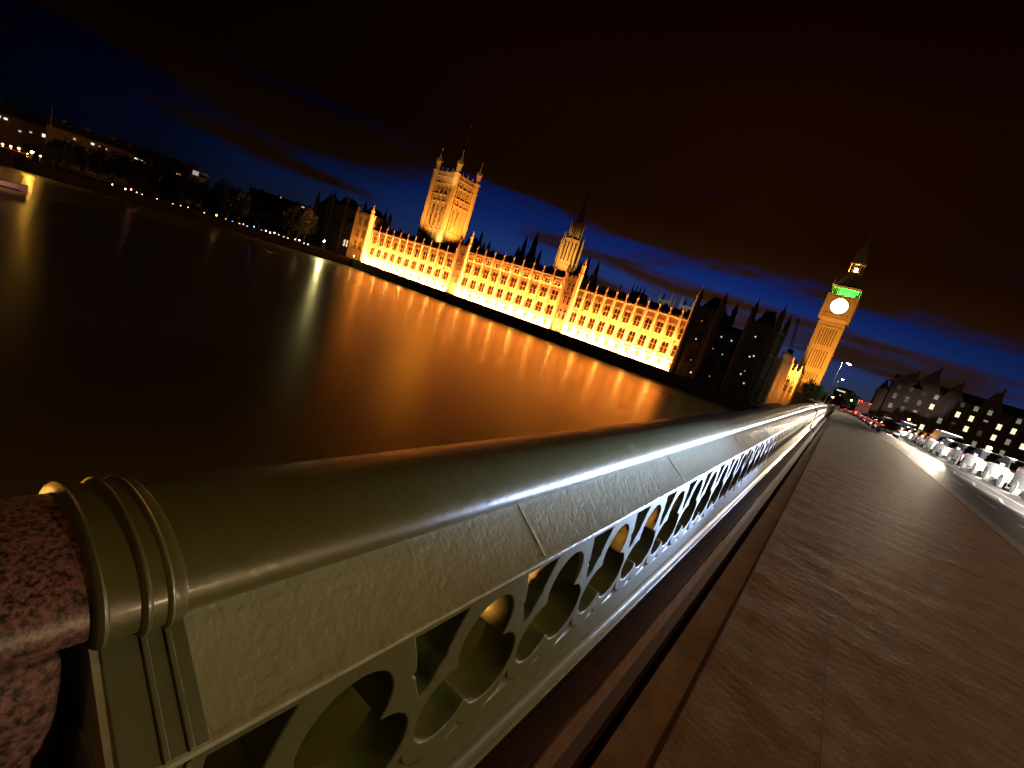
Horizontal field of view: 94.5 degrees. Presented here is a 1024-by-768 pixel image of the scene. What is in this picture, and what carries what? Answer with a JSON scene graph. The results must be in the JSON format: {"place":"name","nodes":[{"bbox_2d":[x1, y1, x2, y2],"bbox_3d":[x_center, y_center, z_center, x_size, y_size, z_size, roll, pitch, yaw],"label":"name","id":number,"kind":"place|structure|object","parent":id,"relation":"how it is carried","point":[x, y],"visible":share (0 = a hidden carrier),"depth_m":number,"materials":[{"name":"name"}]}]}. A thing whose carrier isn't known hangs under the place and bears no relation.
{"place":"outdoors","nodes":[
{"label":"outdoors","id":0,"kind":"place"},
{"bbox_2d":[0,146,31,167],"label":"second bridge","id":1,"kind":"structure","parent":0,"point":[6,156],"depth_m":196.08,"materials":[{"name":"grey"}]},
{"bbox_2d":[0,493,92,767],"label":"granite pier","id":2,"kind":"structure","parent":0,"point":[46,614],"depth_m":0.50,"materials":[{"name":"brown stone"}]},
{"bbox_2d":[0,99,95,155],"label":"building","id":3,"kind":"structure","parent":0,"point":[19,127],"depth_m":305.06,"materials":[{"name":"stone"}]},
{"bbox_2d":[45,117,136,185],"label":"building","id":4,"kind":"structure","parent":0,"point":[86,138],"depth_m":306.61,"materials":[{"name":"stone"}]},
{"bbox_2d":[115,138,198,200],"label":"building","id":5,"kind":"structure","parent":0,"point":[175,164],"depth_m":362.96,"materials":[{"name":"grey"}]},
{"bbox_2d":[185,170,208,206],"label":"building","id":6,"kind":"structure","parent":0,"point":[203,177],"depth_m":346.23,"materials":[{"name":"grey stone"}]},
{"bbox_2d":[244,187,313,219],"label":"building","id":7,"kind":"structure","parent":0,"point":[268,196],"depth_m":440.79,"materials":[{"name":"grey"}]},
{"bbox_2d":[0,165,734,498],"bbox_3d":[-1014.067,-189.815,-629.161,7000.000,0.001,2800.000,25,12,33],"label":"water","id":8,"kind":"structure","parent":0,"point":[139,342],"depth_m":54.87,"materials":[{"name":"black liquid"}]},
{"bbox_2d":[0,179,27,192],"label":"river boat","id":9,"kind":"object","parent":8,"relation":"on","point":[14,186],"visible":0.77,"depth_m":125.20,"materials":[{"name":"brown"}]},
{"bbox_2d":[0,156,751,410],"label":"embankment wall","id":10,"kind":"structure","parent":0,"point":[705,391],"depth_m":212.85,"materials":[{"name":"stone"}]},
{"bbox_2d":[3,146,830,408],"bbox_3d":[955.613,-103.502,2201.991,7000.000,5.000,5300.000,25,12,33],"label":"ground","id":11,"kind":"structure","parent":0,"point":[211,211],"depth_m":293.40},
{"bbox_2d":[23,143,49,164],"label":"tree","id":12,"kind":"object","parent":11,"relation":"on","point":[36,153],"visible":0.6,"depth_m":216.91,"materials":[{"name":"green plant"}]},
{"bbox_2d":[33,140,70,167],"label":"tree","id":13,"kind":"object","parent":11,"relation":"on","point":[50,154],"visible":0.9,"depth_m":218.04,"materials":[{"name":"green plant"}]},
{"bbox_2d":[47,137,84,171],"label":"tree","id":14,"kind":"object","parent":11,"relation":"on","point":[71,152],"visible":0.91,"depth_m":220.77,"materials":[{"name":"green plant"}]},
{"bbox_2d":[71,141,98,176],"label":"tree","id":15,"kind":"object","parent":11,"relation":"on","point":[83,153],"visible":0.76,"depth_m":227.90,"materials":[{"name":"green plant"}]},
{"bbox_2d":[88,145,110,180],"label":"tree","id":16,"kind":"object","parent":11,"relation":"on","point":[99,161],"visible":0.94,"depth_m":231.15,"materials":[{"name":"green plant"}]},
{"bbox_2d":[104,150,128,185],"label":"tree","id":17,"kind":"object","parent":11,"relation":"on","point":[114,169],"visible":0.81,"depth_m":237.43,"materials":[{"name":"green plant"}]},
{"bbox_2d":[112,152,144,189],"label":"tree","id":18,"kind":"object","parent":11,"relation":"on","point":[127,175],"visible":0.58,"depth_m":240.55,"materials":[{"name":"green plant"}]},
{"bbox_2d":[171,170,198,206],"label":"tree","id":19,"kind":"object","parent":11,"relation":"on","point":[181,186],"visible":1,"depth_m":250.51,"materials":[{"name":"green plant"}]},
{"bbox_2d":[184,175,208,209],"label":"tree","id":20,"kind":"object","parent":11,"relation":"on","point":[196,198],"visible":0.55,"depth_m":258.30,"materials":[{"name":"green plant"}]},
{"bbox_2d":[199,180,219,213],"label":"tree","id":21,"kind":"object","parent":11,"relation":"on","point":[206,192],"visible":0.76,"depth_m":261.31,"materials":[{"name":"green plant"}]},
{"bbox_2d":[208,178,226,216],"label":"tree","id":22,"kind":"object","parent":11,"relation":"on","point":[220,186],"visible":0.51,"depth_m":262.60,"materials":[{"name":"green plant"}]},
{"bbox_2d":[217,183,240,219],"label":"tree","id":23,"kind":"object","parent":11,"relation":"on","point":[228,194],"visible":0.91,"depth_m":259.12,"materials":[{"name":"green plant"}]},
{"bbox_2d":[232,187,252,222],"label":"tree","id":24,"kind":"object","parent":11,"relation":"on","point":[243,202],"visible":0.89,"depth_m":262.60,"materials":[{"name":"green plant"}]},
{"bbox_2d":[272,199,290,235],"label":"tree","id":25,"kind":"object","parent":11,"relation":"on","point":[278,218],"visible":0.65,"depth_m":275.51,"materials":[{"name":"green plant"}]},
{"bbox_2d":[278,204,297,238],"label":"tree","id":26,"kind":"object","parent":11,"relation":"on","point":[288,211],"visible":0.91,"depth_m":273.04,"materials":[{"name":"green plant"}]},
{"bbox_2d":[290,205,313,240],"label":"tree","id":27,"kind":"object","parent":11,"relation":"on","point":[301,220],"visible":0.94,"depth_m":276.18,"materials":[{"name":"green plant"}]},
{"bbox_2d":[300,208,317,243],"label":"tree","id":28,"kind":"object","parent":11,"relation":"on","point":[313,222],"visible":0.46,"depth_m":284.00,"materials":[{"name":"green plant"}]},
{"bbox_2d":[250,191,803,404],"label":"palace","id":29,"kind":"structure","parent":11,"relation":"on","point":[707,343],"depth_m":209.00,"materials":[{"name":"stone"}]},
{"bbox_2d":[500,275,507,284],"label":"window","id":30,"kind":"structure","parent":29,"relation":"in","point":[504,277],"depth_m":231.60,"materials":[{"name":"glass"}]},
{"bbox_2d":[505,291,512,301],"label":"window","id":31,"kind":"structure","parent":29,"relation":"in","point":[509,295],"depth_m":229.63,"materials":[{"name":"glass"}]},
{"bbox_2d":[510,277,516,287],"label":"window","id":32,"kind":"structure","parent":29,"relation":"in","point":[513,282],"depth_m":228.40,"materials":[{"name":"glass"}]},
{"bbox_2d":[515,294,522,304],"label":"window","id":33,"kind":"structure","parent":29,"relation":"in","point":[519,297],"depth_m":226.27,"materials":[{"name":"glass"}]},
{"bbox_2d":[519,280,526,290],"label":"window","id":34,"kind":"structure","parent":29,"relation":"in","point":[523,284],"depth_m":225.08,"materials":[{"name":"glass"}]},
{"bbox_2d":[525,297,532,307],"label":"window","id":35,"kind":"structure","parent":29,"relation":"in","point":[529,300],"depth_m":223.06,"materials":[{"name":"glass"}]},
{"bbox_2d":[529,283,536,293],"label":"window","id":36,"kind":"structure","parent":29,"relation":"in","point":[533,287],"depth_m":221.81,"materials":[{"name":"glass"}]},
{"bbox_2d":[535,300,542,311],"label":"window","id":37,"kind":"structure","parent":29,"relation":"in","point":[539,304],"depth_m":219.71,"materials":[{"name":"glass"}]},
{"bbox_2d":[539,286,547,297],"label":"window","id":38,"kind":"structure","parent":29,"relation":"in","point":[544,289],"depth_m":218.58,"materials":[{"name":"glass"}]},
{"bbox_2d":[545,304,553,314],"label":"window","id":39,"kind":"structure","parent":29,"relation":"in","point":[549,308],"depth_m":216.51,"materials":[{"name":"glass"}]},
{"bbox_2d":[550,290,558,300],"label":"window","id":40,"kind":"structure","parent":29,"relation":"in","point":[554,294],"depth_m":215.19,"materials":[{"name":"glass"}]},
{"bbox_2d":[558,308,565,319],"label":"window","id":41,"kind":"structure","parent":29,"relation":"in","point":[562,316],"depth_m":212.53,"materials":[{"name":"glass"}]},
{"bbox_2d":[563,294,570,304],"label":"window","id":42,"kind":"structure","parent":29,"relation":"in","point":[568,298],"depth_m":211.26,"materials":[{"name":"glass"}]},
{"bbox_2d":[552,191,589,272],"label":"central spire","id":43,"kind":"structure","parent":29,"relation":"attached to","point":[570,249],"depth_m":291.89,"materials":[{"name":"stone"}]},
{"bbox_2d":[569,311,576,322],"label":"window","id":44,"kind":"structure","parent":29,"relation":"in","point":[572,318],"depth_m":209.47,"materials":[{"name":"glass"}]},
{"bbox_2d":[574,297,581,307],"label":"window","id":45,"kind":"structure","parent":29,"relation":"in","point":[577,303],"depth_m":208.22,"materials":[{"name":"glass"}]},
{"bbox_2d":[578,314,585,325],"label":"window","id":46,"kind":"structure","parent":29,"relation":"in","point":[581,321],"depth_m":206.90,"materials":[{"name":"glass"}]},
{"bbox_2d":[583,300,590,310],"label":"window","id":47,"kind":"structure","parent":29,"relation":"in","point":[586,307],"depth_m":205.67,"materials":[{"name":"glass"}]},
{"bbox_2d":[587,317,595,328],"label":"window","id":48,"kind":"structure","parent":29,"relation":"in","point":[592,320],"depth_m":204.29,"materials":[{"name":"glass"}]},
{"bbox_2d":[592,302,600,313],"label":"window","id":49,"kind":"structure","parent":29,"relation":"in","point":[597,305],"depth_m":203.15,"materials":[{"name":"glass"}]},
{"bbox_2d":[597,320,604,331],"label":"window","id":50,"kind":"structure","parent":29,"relation":"in","point":[601,325],"depth_m":201.69,"materials":[{"name":"glass"}]},
{"bbox_2d":[602,305,610,316],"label":"window","id":51,"kind":"structure","parent":29,"relation":"in","point":[607,308],"depth_m":200.49,"materials":[{"name":"glass"}]},
{"bbox_2d":[607,324,614,335],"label":"window","id":52,"kind":"structure","parent":29,"relation":"in","point":[611,327],"depth_m":199.07,"materials":[{"name":"glass"}]},
{"bbox_2d":[612,308,620,319],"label":"window","id":53,"kind":"structure","parent":29,"relation":"in","point":[616,313],"depth_m":197.93,"materials":[{"name":"glass"}]},
{"bbox_2d":[616,327,625,338],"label":"window","id":54,"kind":"structure","parent":29,"relation":"in","point":[621,331],"depth_m":196.51,"materials":[{"name":"glass"}]},
{"bbox_2d":[622,311,630,323],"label":"window","id":55,"kind":"structure","parent":29,"relation":"in","point":[627,314],"depth_m":195.34,"materials":[{"name":"glass"}]},
{"bbox_2d":[627,330,635,342],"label":"window","id":56,"kind":"structure","parent":29,"relation":"in","point":[631,335],"depth_m":193.94,"materials":[{"name":"glass"}]},
{"bbox_2d":[633,314,641,326],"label":"window","id":57,"kind":"structure","parent":29,"relation":"in","point":[637,319],"depth_m":192.66,"materials":[{"name":"glass"}]},
{"bbox_2d":[637,334,646,345],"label":"window","id":58,"kind":"structure","parent":29,"relation":"in","point":[642,338],"depth_m":191.30,"materials":[{"name":"glass"}]},
{"bbox_2d":[643,318,652,329],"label":"window","id":59,"kind":"structure","parent":29,"relation":"in","point":[648,322],"depth_m":190.09,"materials":[{"name":"glass"}]},
{"bbox_2d":[648,337,657,349],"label":"window","id":60,"kind":"structure","parent":29,"relation":"in","point":[653,341],"depth_m":188.71,"materials":[{"name":"glass"}]},
{"bbox_2d":[654,321,663,333],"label":"window","id":61,"kind":"structure","parent":29,"relation":"in","point":[659,325],"depth_m":187.51,"materials":[{"name":"glass"}]},
{"bbox_2d":[659,341,668,353],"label":"window","id":62,"kind":"structure","parent":29,"relation":"in","point":[664,346],"depth_m":186.19,"materials":[{"name":"glass"}]},
{"bbox_2d":[665,324,675,336],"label":"window","id":63,"kind":"structure","parent":29,"relation":"in","point":[671,328],"depth_m":184.97,"materials":[{"name":"glass"}]},
{"bbox_2d":[684,349,695,363],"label":"window","id":64,"kind":"structure","parent":29,"relation":"in","point":[688,356],"depth_m":171.11,"materials":[{"name":"glass"}]},
{"bbox_2d":[691,330,702,343],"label":"window","id":65,"kind":"structure","parent":29,"relation":"in","point":[696,335],"depth_m":169.82,"materials":[{"name":"glass"}]},
{"bbox_2d":[698,314,709,325],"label":"window","id":66,"kind":"structure","parent":29,"relation":"in","point":[703,317],"depth_m":168.62,"materials":[{"name":"glass"}]},
{"bbox_2d":[707,357,716,369],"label":"window","id":67,"kind":"structure","parent":29,"relation":"in","point":[712,360],"depth_m":169.38,"materials":[{"name":"glass"}]},
{"bbox_2d":[714,339,723,351],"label":"window","id":68,"kind":"structure","parent":29,"relation":"in","point":[718,345],"depth_m":168.13,"materials":[{"name":"glass"}]},
{"bbox_2d":[718,361,728,373],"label":"window","id":69,"kind":"structure","parent":29,"relation":"in","point":[724,364],"depth_m":167.08,"materials":[{"name":"glass"}]},
{"bbox_2d":[725,342,735,355],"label":"window","id":70,"kind":"structure","parent":29,"relation":"in","point":[731,346],"depth_m":165.88,"materials":[{"name":"glass"}]},
{"bbox_2d":[737,366,750,381],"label":"window","id":71,"kind":"structure","parent":29,"relation":"in","point":[742,377],"depth_m":160.90,"materials":[{"name":"glass"}]},
{"bbox_2d":[744,346,758,360],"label":"window","id":72,"kind":"structure","parent":29,"relation":"in","point":[751,352],"depth_m":159.57,"materials":[{"name":"glass"}]},
{"bbox_2d":[752,330,765,341],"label":"window","id":73,"kind":"structure","parent":29,"relation":"in","point":[759,335],"depth_m":158.48,"materials":[{"name":"glass"}]},
{"bbox_2d":[39,403,815,767],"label":"bridge parapet","id":74,"kind":"structure","parent":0,"point":[525,601],"depth_m":0.94,"materials":[{"name":"green paint"}]},
{"bbox_2d":[417,125,483,246],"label":"square tower","id":75,"kind":"structure","parent":0,"point":[448,207],"depth_m":386.26,"materials":[{"name":"stone"}]},
{"bbox_2d":[0,0,1023,409],"label":"sky","id":76,"kind":"structure","parent":0,"point":[748,150],"materials":[{"name":"black"}]},
{"bbox_2d":[657,291,676,306],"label":"church tower","id":77,"kind":"structure","parent":0,"point":[669,303],"depth_m":396.46,"materials":[{"name":"grey stone"}]},
{"bbox_2d":[678,296,695,310],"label":"church tower","id":78,"kind":"structure","parent":0,"point":[682,307],"depth_m":385.96,"materials":[{"name":"grey stone"}]},
{"bbox_2d":[571,411,833,767],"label":"gutter paving","id":79,"kind":"structure","parent":0,"point":[593,749],"depth_m":2.40,"materials":[{"name":"stone"}]},
{"bbox_2d":[787,319,799,354],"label":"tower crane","id":80,"kind":"object","parent":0,"point":[790,350],"visible":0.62,"depth_m":284.06,"materials":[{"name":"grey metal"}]},
{"bbox_2d":[591,409,1023,767],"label":"pavement","id":81,"kind":"structure","parent":0,"point":[925,654],"depth_m":3.21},
{"bbox_2d":[819,423,838,767],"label":"paving joint","id":82,"kind":"object","parent":81,"relation":"on","point":[826,645],"visible":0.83,"depth_m":2.84,"materials":[{"name":"black"}]},
{"bbox_2d":[808,402,827,436],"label":"bridge parapet","id":83,"kind":"structure","parent":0,"point":[819,419],"depth_m":18.58,"materials":[{"name":"green paint"}]},
{"bbox_2d":[790,392,857,416],"bbox_3d":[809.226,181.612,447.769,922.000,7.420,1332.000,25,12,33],"label":"street ground","id":84,"kind":"structure","parent":0,"point":[798,397],"depth_m":220.51,"materials":[{"name":"black asphalt"}]},
{"bbox_2d":[800,379,819,397],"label":"tree","id":85,"kind":"object","parent":84,"relation":"on","point":[806,385],"visible":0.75,"depth_m":166.03,"materials":[{"name":"green plant"}]},
{"bbox_2d":[810,386,826,400],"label":"tree","id":86,"kind":"object","parent":84,"relation":"on","point":[820,391],"visible":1,"depth_m":158.99,"materials":[{"name":"green plant"}]},
{"bbox_2d":[841,392,861,407],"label":"tree","id":87,"kind":"object","parent":84,"relation":"on","point":[846,397],"visible":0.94,"depth_m":187.72,"materials":[{"name":"green plant"}]},
{"bbox_2d":[825,404,830,419],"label":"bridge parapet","id":88,"kind":"structure","parent":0,"point":[827,414],"depth_m":34.58,"materials":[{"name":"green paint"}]},
{"bbox_2d":[796,230,873,395],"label":"clock tower","id":89,"kind":"structure","parent":0,"point":[837,311],"depth_m":219.96,"materials":[{"name":"stone"}]},
{"bbox_2d":[830,387,854,406],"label":"corner building","id":90,"kind":"structure","parent":0,"point":[838,392],"depth_m":271.32,"materials":[{"name":"brick"}]},
{"bbox_2d":[868,380,887,415],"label":"terrace building","id":91,"kind":"structure","parent":0,"point":[880,393],"depth_m":207.80,"materials":[{"name":"brown"}]},
{"bbox_2d":[850,414,1023,555],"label":"kerb","id":92,"kind":"structure","parent":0,"point":[1012,542],"depth_m":11.20,"materials":[{"name":"concrete"}]},
{"bbox_2d":[852,415,1023,546],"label":"road","id":93,"kind":"structure","parent":0,"point":[1006,519],"depth_m":18.41,"materials":[{"name":"grey asphalt"}]},
{"bbox_2d":[853,400,871,415],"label":"bus","id":94,"kind":"object","parent":93,"relation":"on","point":[863,406],"visible":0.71,"depth_m":116.52,"materials":[{"name":"red metal"}]},
{"bbox_2d":[867,416,882,430],"bbox_3d":[49.211,5.219,63.766,2.080,1.490,4.550,25,12,33],"label":"car","id":95,"kind":"object","parent":93,"relation":"on","point":[870,421],"visible":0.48,"depth_m":62.94,"materials":[{"name":"silver metal"}]},
{"bbox_2d":[871,417,889,433],"bbox_3d":[44.431,4.922,56.742,2.080,1.490,4.550,25,12,33],"label":"car","id":96,"kind":"object","parent":93,"relation":"on","point":[874,424],"visible":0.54,"depth_m":55.96,"materials":[{"name":"red paint"}]},
{"bbox_2d":[875,419,901,437],"bbox_3d":[39.944,4.648,50.123,2.080,1.490,4.550,25,12,33],"label":"car","id":97,"kind":"object","parent":93,"relation":"on","point":[892,427],"visible":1,"depth_m":48.69,"materials":[{"name":"black paint"}]},
{"bbox_2d":[900,426,913,440],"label":"car","id":98,"kind":"object","parent":93,"relation":"on","point":[904,429],"visible":0.33,"depth_m":57.53,"materials":[{"name":"silver metal"}]},
{"bbox_2d":[899,421,916,429],"bbox_3d":[51.875,6.083,62.261,2.280,2.030,4.970,25,12,33],"label":"van","id":99,"kind":"object","parent":93,"relation":"on","point":[904,423],"visible":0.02,"depth_m":61.40,"materials":[{"name":"white paint"}]},
{"bbox_2d":[904,429,919,440],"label":"car","id":100,"kind":"object","parent":93,"relation":"on","point":[908,434],"visible":0.39,"depth_m":53.33,"materials":[{"name":"white paint"}]},
{"bbox_2d":[909,431,925,443],"bbox_3d":[43.019,5.810,49.311,2.080,1.490,4.550,25,12,33],"label":"car","id":101,"kind":"object","parent":93,"relation":"on","point":[914,437],"visible":0.35,"depth_m":49.16,"materials":[{"name":"white paint"}]},
{"bbox_2d":[915,433,943,454],"bbox_3d":[39.913,5.578,44.961,2.080,1.490,4.550,25,12,33],"label":"car","id":102,"kind":"object","parent":93,"relation":"on","point":[921,439],"visible":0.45,"depth_m":44.90,"materials":[{"name":"silver metal"}]},
{"bbox_2d":[922,429,961,460],"bbox_3d":[36.823,5.122,40.289,2.280,2.030,4.970,25,12,33],"label":"van","id":103,"kind":"object","parent":93,"relation":"on","point":[934,437],"visible":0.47,"depth_m":39.57,"materials":[{"name":"white paint"}]},
{"bbox_2d":[932,439,968,466],"bbox_3d":[33.661,5.131,36.063,2.080,1.490,4.550,25,11,33],"label":"car","id":104,"kind":"object","parent":93,"relation":"on","point":[943,446],"visible":0.44,"depth_m":35.70,"materials":[{"name":"white paint"}]},
{"bbox_2d":[891,434,1023,506],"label":"line","id":105,"kind":"object","parent":93,"relation":"on","point":[973,478],"visible":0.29,"depth_m":21.97,"materials":[{"name":"paint"}]},
{"bbox_2d":[897,443,1023,527],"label":"lane dashes","id":106,"kind":"object","parent":93,"relation":"on","point":[962,485],"visible":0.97,"depth_m":15.24,"materials":[{"name":"paint"}]},
{"bbox_2d":[946,443,979,471],"bbox_3d":[30.568,4.929,31.441,2.080,1.490,4.550,25,12,33],"label":"car","id":107,"kind":"object","parent":93,"relation":"on","point":[957,452],"visible":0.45,"depth_m":31.23,"materials":[{"name":"silver metal"}]},
{"bbox_2d":[941,465,1022,513],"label":"zigzag marking","id":108,"kind":"object","parent":93,"relation":"on","point":[1000,499],"visible":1,"depth_m":17.61,"materials":[{"name":"paint"}]},
{"bbox_2d":[960,448,1010,486],"bbox_3d":[27.559,4.698,27.208,2.080,1.490,4.550,25,12,33],"label":"car","id":109,"kind":"object","parent":93,"relation":"on","point":[976,460],"visible":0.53,"depth_m":26.87,"materials":[{"name":"white paint"}]},
{"bbox_2d":[982,456,1023,492],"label":"car","id":110,"kind":"object","parent":93,"relation":"on","point":[1002,470],"visible":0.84,"depth_m":22.65,"materials":[{"name":"white paint"}]},
{"bbox_2d":[1009,466,1023,495],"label":"van","id":111,"kind":"object","parent":93,"relation":"on","point":[1016,482],"visible":1,"depth_m":20.11,"materials":[{"name":"silver metal"}]},
{"bbox_2d":[876,367,1023,461],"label":"office building","id":112,"kind":"structure","parent":0,"point":[929,404],"depth_m":184.25,"materials":[{"name":"brick"}]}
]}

